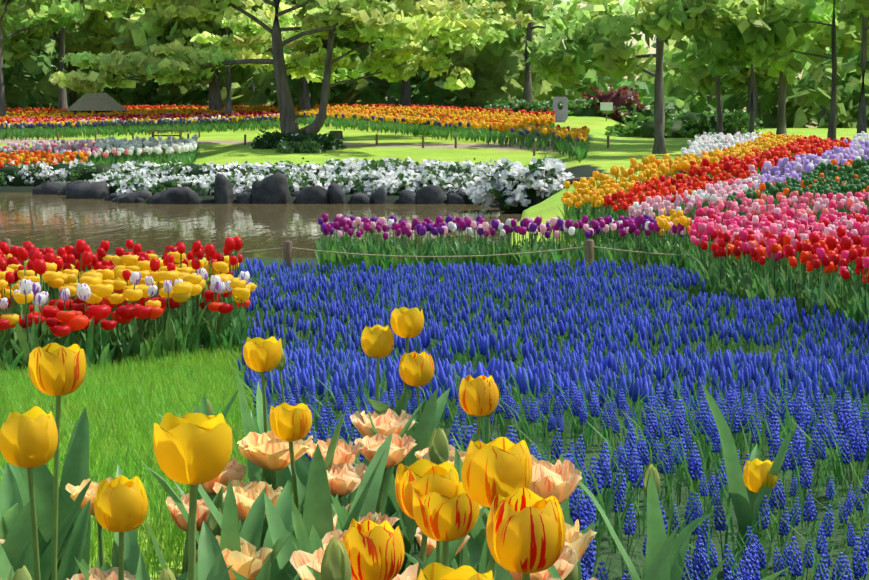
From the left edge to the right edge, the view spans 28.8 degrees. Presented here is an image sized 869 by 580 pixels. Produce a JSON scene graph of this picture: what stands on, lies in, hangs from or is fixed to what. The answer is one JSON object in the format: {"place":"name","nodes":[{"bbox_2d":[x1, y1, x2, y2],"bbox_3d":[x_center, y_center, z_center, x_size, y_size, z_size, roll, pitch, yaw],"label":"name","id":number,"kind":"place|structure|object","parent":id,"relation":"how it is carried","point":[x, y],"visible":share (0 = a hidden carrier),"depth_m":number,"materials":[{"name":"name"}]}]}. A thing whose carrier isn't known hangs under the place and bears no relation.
{"place":"outdoors","nodes":[
{"label":"outdoors","id":0,"kind":"place"},
{"bbox_2d":[0,342,301,579],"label":"grass","id":1,"kind":"structure","parent":0,"point":[110,397],"depth_m":5.50,"materials":[{"name":"green plant"}]},
{"bbox_2d":[0,192,522,257],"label":"pond water","id":2,"kind":"structure","parent":0,"point":[55,222],"depth_m":32.25,"materials":[{"name":"brown liquid"}]},
{"bbox_2d":[25,0,817,127],"label":"sky","id":3,"kind":"structure","parent":0,"point":[652,50],"materials":[{"name":"white"}]},
{"bbox_2d":[0,114,868,579],"bbox_3d":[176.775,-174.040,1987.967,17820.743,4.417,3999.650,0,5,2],"label":"ground","id":4,"kind":"structure","parent":0,"point":[222,146],"depth_m":36.68,"materials":[{"name":"green plant"}]},
{"bbox_2d":[65,93,127,116],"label":"thatched hut","id":5,"kind":"object","parent":4,"relation":"on","point":[96,102],"visible":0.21,"depth_m":103.59,"materials":[{"name":"grey wood"}]},
{"bbox_2d":[148,130,184,138],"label":"bench","id":6,"kind":"object","parent":4,"relation":"on","point":[179,131],"visible":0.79,"depth_m":79.26,"materials":[{"name":"brown wood"}]},
{"bbox_2d":[160,0,316,123],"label":"slim tree","id":7,"kind":"object","parent":4,"relation":"on","point":[204,80],"visible":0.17,"depth_m":98.88,"materials":[{"name":"green plant"}]},
{"bbox_2d":[32,172,498,207],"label":"shore rocks","id":8,"kind":"object","parent":4,"relation":"on","point":[272,189],"depth_m":41.54,"materials":[{"name":"grey stone"}]},
{"bbox_2d":[0,155,573,210],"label":"flowers","id":9,"kind":"object","parent":4,"relation":"on","point":[505,184],"visible":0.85,"depth_m":43.31,"materials":[{"name":"white plant"}]},
{"bbox_2d":[48,0,536,135],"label":"tree","id":10,"kind":"object","parent":4,"relation":"on","point":[389,30],"visible":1,"depth_m":67.33,"materials":[{"name":"green plant"}]},
{"bbox_2d":[57,129,608,155],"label":"fence posts","id":11,"kind":"object","parent":4,"relation":"on","point":[534,147],"visible":0.81,"depth_m":61.37,"materials":[{"name":"brown wood"}]},
{"bbox_2d":[329,131,343,138],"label":"bench","id":12,"kind":"object","parent":4,"relation":"on","point":[339,134],"visible":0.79,"depth_m":70.67,"materials":[{"name":"brown wood"}]},
{"bbox_2d":[2,239,683,278],"bbox_3d":[1.290,-0.243,15.280,10.580,0.419,0.470,0,5,2],"label":"rope fence","id":13,"kind":"object","parent":4,"relation":"on","point":[589,247],"visible":0.6,"depth_m":15.35,"materials":[{"name":"brown fabric"}]},
{"bbox_2d":[0,307,791,579],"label":"tulips","id":14,"kind":"object","parent":4,"relation":"on","point":[430,490],"visible":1,"depth_m":2.32,"materials":[{"name":"yellow plant"}]},
{"bbox_2d":[0,103,868,373],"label":"tulip beds","id":15,"kind":"object","parent":4,"relation":"on","point":[770,215],"visible":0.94,"depth_m":15.89,"materials":[{"name":"multicoloured plant"}]},
{"bbox_2d":[0,0,868,127],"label":"trees","id":16,"kind":"object","parent":4,"relation":"on","point":[129,30],"visible":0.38,"depth_m":107.47,"materials":[{"name":"green plant"}]},
{"bbox_2d":[0,0,868,140],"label":"trees","id":17,"kind":"object","parent":4,"relation":"on","point":[780,44],"visible":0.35,"depth_m":65.48,"materials":[{"name":"green plant"}]},
{"bbox_2d":[3,3,868,127],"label":"understory trees","id":18,"kind":"object","parent":4,"relation":"on","point":[498,78],"visible":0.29,"depth_m":117.36,"materials":[{"name":"green plant"}]},
{"bbox_2d":[250,85,765,152],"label":"green shrubs","id":19,"kind":"object","parent":4,"relation":"on","point":[632,113],"visible":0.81,"depth_m":78.00,"materials":[{"name":"green plant"}]},
{"bbox_2d":[230,257,868,579],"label":"muscari field","id":20,"kind":"structure","parent":4,"relation":"on","point":[629,373],"depth_m":6.24,"materials":[{"name":"petal"},{"name":"leaf"}]},
{"bbox_2d":[553,97,567,121],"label":"stone sculpture","id":21,"kind":"object","parent":4,"relation":"on","point":[561,115],"visible":0.98,"depth_m":91.57,"materials":[{"name":"grey stone"}]},
{"bbox_2d":[566,177,618,182],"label":"footpath","id":22,"kind":"structure","parent":4,"relation":"on","point":[571,180],"depth_m":35.49,"materials":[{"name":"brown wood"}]},
{"bbox_2d":[600,102,612,120],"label":"info sign","id":23,"kind":"object","parent":4,"relation":"on","point":[606,106],"visible":0.94,"depth_m":95.47,"materials":[{"name":"white wood"}]},
{"bbox_2d":[525,0,808,153],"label":"tree","id":24,"kind":"object","parent":4,"relation":"on","point":[602,46],"visible":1,"depth_m":51.13,"materials":[{"name":"green plant"}]}
]}

